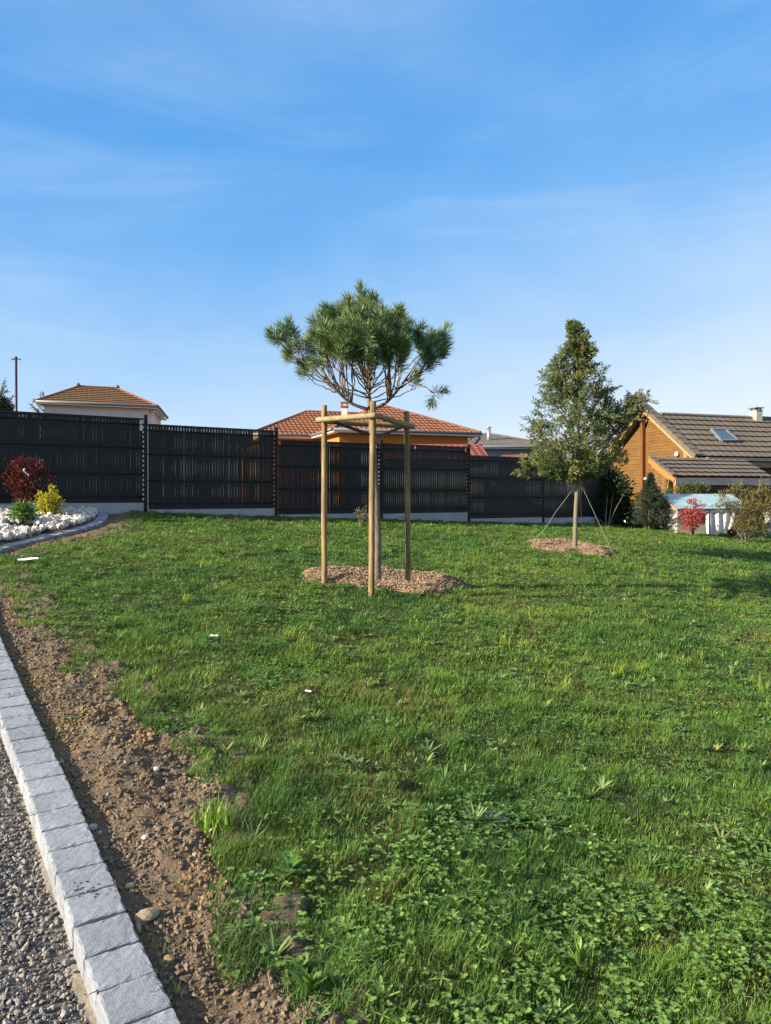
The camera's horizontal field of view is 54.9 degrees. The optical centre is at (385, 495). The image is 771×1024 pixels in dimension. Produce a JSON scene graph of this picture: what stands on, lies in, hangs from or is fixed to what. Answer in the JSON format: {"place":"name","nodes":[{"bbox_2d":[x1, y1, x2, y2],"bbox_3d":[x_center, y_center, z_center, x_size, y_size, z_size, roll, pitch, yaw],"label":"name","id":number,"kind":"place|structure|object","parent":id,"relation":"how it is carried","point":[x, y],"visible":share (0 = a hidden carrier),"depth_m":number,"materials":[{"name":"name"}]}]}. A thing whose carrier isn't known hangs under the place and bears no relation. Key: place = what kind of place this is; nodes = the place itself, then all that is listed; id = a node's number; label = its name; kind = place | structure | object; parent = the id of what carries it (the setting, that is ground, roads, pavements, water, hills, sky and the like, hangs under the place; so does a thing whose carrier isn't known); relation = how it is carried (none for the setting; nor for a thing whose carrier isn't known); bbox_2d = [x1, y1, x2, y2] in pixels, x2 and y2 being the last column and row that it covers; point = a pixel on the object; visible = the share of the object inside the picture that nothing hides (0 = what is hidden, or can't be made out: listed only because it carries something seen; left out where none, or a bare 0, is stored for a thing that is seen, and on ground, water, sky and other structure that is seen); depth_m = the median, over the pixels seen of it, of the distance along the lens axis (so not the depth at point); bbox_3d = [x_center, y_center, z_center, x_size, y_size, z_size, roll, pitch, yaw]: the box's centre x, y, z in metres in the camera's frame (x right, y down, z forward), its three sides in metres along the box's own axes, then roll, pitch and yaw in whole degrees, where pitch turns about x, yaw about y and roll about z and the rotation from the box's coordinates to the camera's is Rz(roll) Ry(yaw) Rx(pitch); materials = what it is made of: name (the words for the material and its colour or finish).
{"place":"outdoors","nodes":[
{"label":"outdoors","id":0,"kind":"place"},
{"bbox_2d":[0,515,96,1023],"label":"gravel path","id":1,"kind":"structure","parent":0,"point":[54,954],"depth_m":2.41,"materials":[{"name":"grey gravel"}]},
{"bbox_2d":[0,643,5,649],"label":"kerb paver","id":2,"kind":"object","parent":1,"relation":"on","point":[2,646],"visible":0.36,"depth_m":5.00,"materials":[{"name":"concrete"}]},
{"bbox_2d":[0,650,8,656],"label":"kerb paver","id":3,"kind":"object","parent":1,"relation":"on","point":[3,653],"visible":0.38,"depth_m":4.87,"materials":[{"name":"concrete"}]},
{"bbox_2d":[0,656,11,663],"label":"kerb paver","id":4,"kind":"object","parent":1,"relation":"on","point":[3,660],"visible":0.34,"depth_m":4.75,"materials":[{"name":"concrete"}]},
{"bbox_2d":[0,545,13,550],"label":"kerb paver","id":5,"kind":"object","parent":1,"relation":"on","point":[10,547],"visible":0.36,"depth_m":8.81,"materials":[{"name":"concrete"}]},
{"bbox_2d":[0,663,14,670],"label":"kerb paver","id":6,"kind":"object","parent":1,"relation":"on","point":[7,667],"visible":0.3,"depth_m":4.61,"materials":[{"name":"concrete"}]},
{"bbox_2d":[0,670,18,679],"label":"kerb paver","id":7,"kind":"object","parent":1,"relation":"on","point":[7,675],"visible":0.43,"depth_m":4.48,"materials":[{"name":"concrete"}]},
{"bbox_2d":[0,678,21,688],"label":"kerb paver","id":8,"kind":"object","parent":1,"relation":"on","point":[12,683],"visible":0.35,"depth_m":4.35,"materials":[{"name":"concrete"}]},
{"bbox_2d":[3,543,20,547],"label":"kerb paver","id":9,"kind":"object","parent":1,"relation":"on","point":[17,545],"visible":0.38,"depth_m":8.96,"materials":[{"name":"concrete"}]},
{"bbox_2d":[0,686,25,697],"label":"kerb paver","id":10,"kind":"object","parent":1,"relation":"on","point":[11,691],"visible":0.3,"depth_m":4.22,"materials":[{"name":"concrete"}]},
{"bbox_2d":[0,695,29,708],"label":"kerb paver","id":11,"kind":"object","parent":1,"relation":"on","point":[21,700],"visible":0.38,"depth_m":4.08,"materials":[{"name":"concrete"}]},
{"bbox_2d":[0,705,34,733],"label":"kerb paver","id":12,"kind":"object","parent":1,"relation":"on","point":[10,712],"visible":0.41,"depth_m":3.96,"materials":[{"name":"concrete"}]},
{"bbox_2d":[0,714,39,744],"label":"kerb paver","id":13,"kind":"object","parent":1,"relation":"on","point":[14,722],"visible":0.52,"depth_m":3.82,"materials":[{"name":"concrete"}]},
{"bbox_2d":[12,542,27,545],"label":"kerb paver","id":14,"kind":"object","parent":1,"relation":"on","point":[23,543],"visible":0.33,"depth_m":9.12,"materials":[{"name":"concrete"}]},
{"bbox_2d":[4,499,40,524],"bbox_3d":[-5.145,0.238,10.560,0.429,0.428,0.435,0,0,41],"label":"mound shrub","id":15,"kind":"object","parent":1,"relation":"on","point":[24,511],"visible":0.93,"depth_m":10.48,"materials":[{"name":"green plant"}]},
{"bbox_2d":[4,725,44,756],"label":"kerb paver","id":16,"kind":"object","parent":1,"relation":"on","point":[15,734],"visible":0.45,"depth_m":3.69,"materials":[{"name":"concrete"}]},
{"bbox_2d":[15,540,33,543],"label":"kerb paver","id":17,"kind":"object","parent":1,"relation":"on","point":[30,541],"visible":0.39,"depth_m":9.28,"materials":[{"name":"concrete"}]},
{"bbox_2d":[9,523,47,529],"bbox_3d":[-5.367,0.298,11.564,1.062,0.334,3.205,0,0,-26],"label":"weed fabric","id":18,"kind":"object","parent":1,"relation":"on","point":[30,526],"visible":0.06,"depth_m":10.39,"materials":[{"name":"black fabric"}]},
{"bbox_2d":[9,736,50,769],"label":"kerb paver","id":19,"kind":"object","parent":1,"relation":"on","point":[33,744],"visible":0.47,"depth_m":3.57,"materials":[{"name":"concrete"}]},
{"bbox_2d":[14,748,57,781],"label":"kerb paver","id":20,"kind":"object","parent":1,"relation":"on","point":[34,757],"visible":0.47,"depth_m":3.44,"materials":[{"name":"concrete"}]},
{"bbox_2d":[29,537,45,541],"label":"kerb paver","id":21,"kind":"object","parent":1,"relation":"on","point":[42,538],"visible":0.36,"depth_m":9.56,"materials":[{"name":"concrete"}]},
{"bbox_2d":[18,761,63,797],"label":"kerb paver","id":22,"kind":"object","parent":1,"relation":"on","point":[39,771],"visible":0.51,"depth_m":3.32,"materials":[{"name":"stone"}]},
{"bbox_2d":[37,536,51,539],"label":"kerb paver","id":23,"kind":"object","parent":1,"relation":"on","point":[48,537],"visible":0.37,"depth_m":9.73,"materials":[{"name":"concrete"}]},
{"bbox_2d":[24,775,70,813],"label":"kerb paver","id":24,"kind":"object","parent":1,"relation":"on","point":[36,787],"visible":0.43,"depth_m":3.19,"materials":[{"name":"stone"}]},
{"bbox_2d":[0,734,96,1023],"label":"mortar haunch","id":25,"kind":"object","parent":1,"relation":"on","point":[78,985],"visible":0.12,"depth_m":2.33,"materials":[{"name":"grey concrete"}]},
{"bbox_2d":[0,505,97,540],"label":"white stones","id":26,"kind":"object","parent":1,"relation":"on","point":[51,521],"visible":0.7,"depth_m":10.55,"materials":[{"name":"white stone"}]},
{"bbox_2d":[0,454,55,507],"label":"photinia","id":27,"kind":"object","parent":26,"relation":"in","point":[20,486],"visible":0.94,"depth_m":11.52,"materials":[{"name":"red plant"}]},
{"bbox_2d":[33,483,65,514],"bbox_3d":[-5.159,0.115,11.414,0.487,0.620,0.439,0,0,0],"label":"euonymus","id":28,"kind":"object","parent":1,"relation":"on","point":[46,498],"visible":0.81,"depth_m":11.38,"materials":[{"name":"yellow plant"}]},
{"bbox_2d":[29,789,77,831],"bbox_3d":[-1.377,1.325,3.082,0.168,0.133,0.153,0,6,-34],"label":"kerb paver","id":29,"kind":"object","parent":1,"relation":"on","point":[54,800],"visible":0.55,"depth_m":3.06,"materials":[{"name":"stone"}]},
{"bbox_2d":[47,533,62,536],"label":"kerb paver","id":30,"kind":"object","parent":1,"relation":"on","point":[59,534],"visible":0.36,"depth_m":10.03,"materials":[{"name":"concrete"}]},
{"bbox_2d":[35,805,85,849],"bbox_3d":[-1.293,1.339,2.954,0.168,0.133,0.153,0,6,-33],"label":"kerb paver","id":31,"kind":"object","parent":1,"relation":"on","point":[67,816],"visible":0.48,"depth_m":2.93,"materials":[{"name":"stone"}]},
{"bbox_2d":[40,823,94,870],"bbox_3d":[-1.209,1.356,2.826,0.168,0.133,0.153,0,6,-34],"label":"kerb paver","id":32,"kind":"object","parent":1,"relation":"on","point":[65,837],"visible":0.46,"depth_m":2.81,"materials":[{"name":"stone"}]},
{"bbox_2d":[48,842,103,895],"bbox_3d":[-1.125,1.370,2.698,0.168,0.133,0.153,0,6,-33],"label":"kerb paver","id":33,"kind":"object","parent":1,"relation":"on","point":[73,858],"visible":0.55,"depth_m":2.68,"materials":[{"name":"stone"}]},
{"bbox_2d":[68,528,83,531],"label":"kerb paver","id":34,"kind":"object","parent":1,"relation":"on","point":[80,529],"visible":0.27,"depth_m":10.64,"materials":[{"name":"concrete"}]},
{"bbox_2d":[55,863,113,921],"bbox_3d":[-1.041,1.386,2.570,0.168,0.133,0.153,0,6,-34],"label":"kerb paver","id":35,"kind":"object","parent":1,"relation":"on","point":[93,875],"visible":0.53,"depth_m":2.55,"materials":[{"name":"stone"}]},
{"bbox_2d":[64,886,125,949],"bbox_3d":[-0.956,1.402,2.443,0.168,0.133,0.153,0,6,-33],"label":"kerb paver","id":36,"kind":"object","parent":1,"relation":"on","point":[84,909],"visible":0.61,"depth_m":2.42,"materials":[{"name":"stone"}]},
{"bbox_2d":[73,913,138,980],"bbox_3d":[-0.871,1.424,2.316,0.168,0.133,0.153,0,6,-34],"label":"kerb paver","id":37,"kind":"object","parent":1,"relation":"on","point":[113,933],"visible":0.56,"depth_m":2.29,"materials":[{"name":"stone"}]},
{"bbox_2d":[84,942,153,1016],"bbox_3d":[-0.785,1.443,2.189,0.168,0.133,0.153,0,6,-34],"label":"kerb paver","id":38,"kind":"object","parent":1,"relation":"on","point":[105,971],"visible":0.6,"depth_m":2.17,"materials":[{"name":"stone"}]},
{"bbox_2d":[96,972,171,1023],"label":"kerb paver","id":39,"kind":"object","parent":1,"relation":"on","point":[122,1003],"visible":0.84,"depth_m":2.05,"materials":[{"name":"stone"}]},
{"bbox_2d":[132,1008,179,1023],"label":"kerb paver","id":40,"kind":"object","parent":1,"relation":"on","point":[162,1016],"visible":1,"depth_m":1.99,"materials":[{"name":"stone"}]},
{"bbox_2d":[0,512,378,1023],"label":"bare soil","id":41,"kind":"structure","parent":0,"point":[167,862],"depth_m":3.00,"materials":[{"name":"brown soil"}]},
{"bbox_2d":[17,557,38,559],"bbox_3d":[-3.780,0.666,7.856,0.200,0.024,0.075,0,0,-29],"label":"plastic strip","id":42,"kind":"object","parent":41,"relation":"on","point":[31,558],"visible":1,"depth_m":7.87,"materials":[{"name":"white plastic"}]},
{"bbox_2d":[88,823,97,830],"bbox_3d":[-1.163,1.313,2.943,0.042,0.030,0.042,0,0,0],"label":"stone","id":43,"kind":"object","parent":41,"relation":"on","point":[93,826],"visible":0.8,"depth_m":2.93,"materials":[{"name":"grey stone"}]},
{"bbox_2d":[124,883,134,889],"bbox_3d":[-0.894,1.365,2.594,0.033,0.024,0.032,0,0,0],"label":"stone","id":44,"kind":"object","parent":41,"relation":"on","point":[129,885],"visible":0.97,"depth_m":2.59,"materials":[{"name":"grey stone"}]},
{"bbox_2d":[135,921,141,932],"bbox_3d":[-0.795,1.386,2.391,0.018,0.018,0.076,0,0,-25],"label":"stone","id":45,"kind":"object","parent":41,"relation":"on","point":[138,925],"visible":1,"depth_m":2.38,"materials":[{"name":"grey stone"}]},
{"bbox_2d":[141,834,148,839],"bbox_3d":[-0.930,1.322,2.877,0.030,0.020,0.028,0,0,0],"label":"stone","id":46,"kind":"object","parent":41,"relation":"on","point":[145,837],"visible":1,"depth_m":2.87,"materials":[{"name":"white stone"}]},
{"bbox_2d":[133,907,159,921],"bbox_3d":[-0.785,1.377,2.438,0.076,0.038,0.069,0,0,0],"label":"stone","id":47,"kind":"object","parent":41,"relation":"on","point":[148,914],"visible":0.98,"depth_m":2.42,"materials":[{"name":"beige stone"}]},
{"bbox_2d":[162,954,174,964],"bbox_3d":[-0.659,1.409,2.259,0.037,0.027,0.040,0,0,35],"label":"stone","id":48,"kind":"object","parent":41,"relation":"on","point":[169,959],"visible":0.97,"depth_m":2.25,"materials":[{"name":"beige stone"}]},
{"bbox_2d":[186,792,244,838],"bbox_3d":[-0.661,1.259,2.952,0.271,0.187,0.190,0,0,-23],"label":"grass tuft","id":49,"kind":"object","parent":41,"relation":"on","point":[219,817],"visible":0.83,"depth_m":2.94,"materials":[{"name":"green plant"}]},
{"bbox_2d":[283,952,311,972],"bbox_3d":[-0.259,1.391,2.198,0.080,0.045,0.085,0,0,0],"label":"dandelion","id":50,"kind":"object","parent":41,"relation":"on","point":[304,957],"visible":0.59,"depth_m":2.21,"materials":[{"name":"green plant"}]},
{"bbox_2d":[288,965,326,994],"bbox_3d":[-0.217,1.383,2.117,0.116,0.074,0.087,0,0,43],"label":"plantain","id":51,"kind":"object","parent":41,"relation":"on","point":[305,980],"visible":1,"depth_m":2.12,"materials":[{"name":"green plant"}]},
{"bbox_2d":[0,0,770,473],"label":"sky","id":52,"kind":"structure","parent":0,"point":[179,179],"materials":[{"name":"blue"}]},
{"bbox_2d":[0,509,770,1023],"bbox_3d":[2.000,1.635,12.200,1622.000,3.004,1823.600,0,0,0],"label":"lawn","id":53,"kind":"structure","parent":0,"point":[356,872],"depth_m":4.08,"materials":[{"name":"green plant"}]},
{"bbox_2d":[0,392,15,410],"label":"dark conifer","id":54,"kind":"object","parent":53,"relation":"on","point":[5,404],"visible":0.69,"depth_m":33.93,"materials":[{"name":"green plant"}]},
{"bbox_2d":[0,378,17,401],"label":"bare tree","id":55,"kind":"object","parent":53,"relation":"on","point":[7,391],"visible":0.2,"depth_m":39.96,"materials":[{"name":"grey plant"}]},
{"bbox_2d":[11,356,20,410],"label":"lamp post","id":56,"kind":"object","parent":53,"relation":"on","point":[16,390],"visible":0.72,"depth_m":44.94,"materials":[{"name":"grey metal"}]},
{"bbox_2d":[28,391,44,464],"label":"bare tree","id":57,"kind":"object","parent":53,"relation":"on","point":[34,408],"visible":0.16,"depth_m":43.85,"materials":[{"name":"brown plant"}]},
{"bbox_2d":[33,383,168,499],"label":"white house","id":58,"kind":"structure","parent":53,"relation":"on","point":[79,399],"depth_m":35.62,"materials":[{"name":"brown tile"}]},
{"bbox_2d":[268,851,306,874],"bbox_3d":[-0.348,1.341,2.694,0.125,0.053,0.147,0,0,30],"label":"dandelion","id":59,"kind":"object","parent":53,"relation":"on","point":[291,858],"visible":0.98,"depth_m":2.71,"materials":[{"name":"green plant"}]},
{"bbox_2d":[0,410,609,523],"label":"fence","id":60,"kind":"object","parent":53,"relation":"on","point":[96,462],"visible":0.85,"depth_m":14.31,"materials":[{"name":"plastic"}]},
{"bbox_2d":[347,757,369,768],"bbox_3d":[-0.132,1.294,3.594,0.120,0.055,0.124,0,0,0],"label":"plantain","id":61,"kind":"object","parent":53,"relation":"on","point":[357,764],"visible":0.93,"depth_m":3.60,"materials":[{"name":"green plant"}]},
{"bbox_2d":[354,505,368,526],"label":"rose bush","id":62,"kind":"object","parent":53,"relation":"on","point":[360,520],"visible":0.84,"depth_m":14.08,"materials":[{"name":"brown plant"}]},
{"bbox_2d":[253,402,482,500],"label":"orange house","id":63,"kind":"structure","parent":53,"relation":"on","point":[304,425],"depth_m":31.31,"materials":[{"name":"tile"}]},
{"bbox_2d":[0,512,770,1023],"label":"clover","id":64,"kind":"object","parent":53,"relation":"on","point":[618,1000],"visible":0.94,"depth_m":2.63,"materials":[{"name":"green plant"}]},
{"bbox_2d":[0,510,770,1023],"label":"weeds","id":65,"kind":"object","parent":53,"relation":"on","point":[468,826],"visible":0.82,"depth_m":4.29,"materials":[{"name":"green plant"}]},
{"bbox_2d":[300,565,471,595],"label":"bark mulch","id":66,"kind":"object","parent":53,"relation":"on","point":[395,580],"visible":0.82,"depth_m":8.46,"materials":[{"name":"brown wood"}]},
{"bbox_2d":[260,277,456,579],"bbox_3d":[-0.302,-0.656,8.377,1.994,3.547,2.242,0,0,37],"label":"pine tree","id":67,"kind":"object","parent":66,"relation":"in","point":[346,332],"visible":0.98,"depth_m":7.96,"materials":[{"name":"green plant"}]},
{"bbox_2d":[316,401,414,597],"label":"tree stakes","id":68,"kind":"object","parent":66,"relation":"in","point":[344,421],"visible":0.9,"depth_m":8.17,"materials":[{"name":"brown wood"}]},
{"bbox_2d":[382,587,393,595],"bbox_3d":[0.021,1.005,7.852,0.171,0.109,0.136,0,0,0],"label":"plantain","id":69,"kind":"object","parent":53,"relation":"on","point":[387,592],"visible":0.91,"depth_m":7.83,"materials":[{"name":"green plant"}]},
{"bbox_2d":[376,444,487,505],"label":"tiled shed","id":70,"kind":"structure","parent":53,"relation":"on","point":[477,449],"depth_m":22.00,"materials":[{"name":"red tile"}]},
{"bbox_2d":[452,592,463,603],"bbox_3d":[0.762,1.062,7.721,0.167,0.119,0.135,0,0,12],"label":"plantain","id":71,"kind":"object","parent":53,"relation":"on","point":[457,596],"visible":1,"depth_m":7.70,"materials":[{"name":"green plant"}]},
{"bbox_2d":[462,809,508,829],"bbox_3d":[0.432,1.374,3.194,0.207,0.058,0.182,0,0,35],"label":"thistle","id":72,"kind":"object","parent":53,"relation":"on","point":[484,815],"visible":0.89,"depth_m":3.19,"materials":[{"name":"green plant"}]},
{"bbox_2d":[501,454,526,495],"bbox_3d":[5.798,-0.884,33.776,1.500,2.115,1.559,0,0,0],"label":"carport","id":73,"kind":"object","parent":53,"relation":"on","point":[519,455],"visible":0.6,"depth_m":33.59,"materials":[{"name":"brown tile"}]},
{"bbox_2d":[468,427,567,511],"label":"grey house","id":74,"kind":"structure","parent":53,"relation":"on","point":[493,444],"depth_m":40.97,"materials":[{"name":"tile"}]},
{"bbox_2d":[527,538,617,557],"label":"bark mulch","id":75,"kind":"object","parent":53,"relation":"on","point":[563,544],"visible":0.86,"depth_m":13.25,"materials":[{"name":"brown wood"}]},
{"bbox_2d":[511,318,658,546],"bbox_3d":[3.402,-1.038,13.065,2.271,4.274,1.994,0,0,-44],"label":"oak tree","id":76,"kind":"object","parent":75,"relation":"in","point":[588,462],"visible":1,"depth_m":12.97,"materials":[{"name":"green plant"}]},
{"bbox_2d":[563,933,593,965],"bbox_3d":[0.604,1.429,2.329,0.108,0.091,0.083,0,0,0],"label":"plantain","id":77,"kind":"object","parent":53,"relation":"on","point":[578,951],"visible":1,"depth_m":2.33,"materials":[{"name":"green plant"}]},
{"bbox_2d":[592,464,637,526],"bbox_3d":[5.983,0.023,19.759,1.485,1.915,1.687,0,0,-19],"label":"laurel bush","id":78,"kind":"object","parent":53,"relation":"on","point":[615,500],"visible":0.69,"depth_m":19.56,"materials":[{"name":"green plant"}]},
{"bbox_2d":[628,472,675,528],"bbox_3d":[6.902,0.128,19.346,1.228,1.594,1.135,0,0,0],"label":"conifer","id":79,"kind":"object","parent":53,"relation":"on","point":[648,501],"visible":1,"depth_m":19.28,"materials":[{"name":"green plant"}]},
{"bbox_2d":[654,474,669,493],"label":"dry stalks","id":80,"kind":"object","parent":53,"relation":"on","point":[663,484],"visible":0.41,"depth_m":20.59,"materials":[{"name":"beige plant"}]},
{"bbox_2d":[671,509,672,532],"bbox_3d":[7.168,0.739,18.600,0.032,0.833,0.032,0,0,0],"label":"fence stake","id":81,"kind":"object","parent":53,"relation":"on","point":[671,520],"visible":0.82,"depth_m":18.59,"materials":[{"name":"white wood"}]},
{"bbox_2d":[663,481,711,493],"bbox_3d":[9.192,0.473,22.606,1.520,1.919,0.718,0,0,0],"label":"garden hedge","id":82,"kind":"object","parent":53,"relation":"on","point":[679,489],"visible":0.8,"depth_m":22.56,"materials":[{"name":"green plant"}]},
{"bbox_2d":[605,404,770,526],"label":"log house","id":83,"kind":"structure","parent":53,"relation":"on","point":[717,452],"depth_m":26.40,"materials":[{"name":"brown wood"}]},
{"bbox_2d":[676,498,707,534],"bbox_3d":[7.702,0.524,18.604,0.645,1.016,0.666,0,0,-44],"label":"red shrub","id":84,"kind":"object","parent":53,"relation":"on","point":[690,523],"visible":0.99,"depth_m":18.56,"materials":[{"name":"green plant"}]},
{"bbox_2d":[642,494,748,535],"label":"metal roof shed","id":85,"kind":"structure","parent":53,"relation":"on","point":[676,502],"depth_m":19.38,"materials":[{"name":"grey metal"}]},
{"bbox_2d":[706,513,733,533],"bbox_3d":[8.680,0.707,19.218,0.840,0.538,0.113,0,0,-14],"label":"tarp","id":86,"kind":"object","parent":85,"relation":"hanging from","point":[717,522],"visible":0.78,"depth_m":19.21,"materials":[{"name":"white plastic"}]},
{"bbox_2d":[710,477,770,541],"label":"willow shrub","id":87,"kind":"object","parent":53,"relation":"on","point":[745,527],"visible":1,"depth_m":18.27,"materials":[{"name":"green plant"}]},
{"bbox_2d":[764,512,770,534],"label":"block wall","id":88,"kind":"structure","parent":53,"relation":"on","point":[769,532],"depth_m":21.04,"materials":[{"name":"grey concrete"}]}
]}

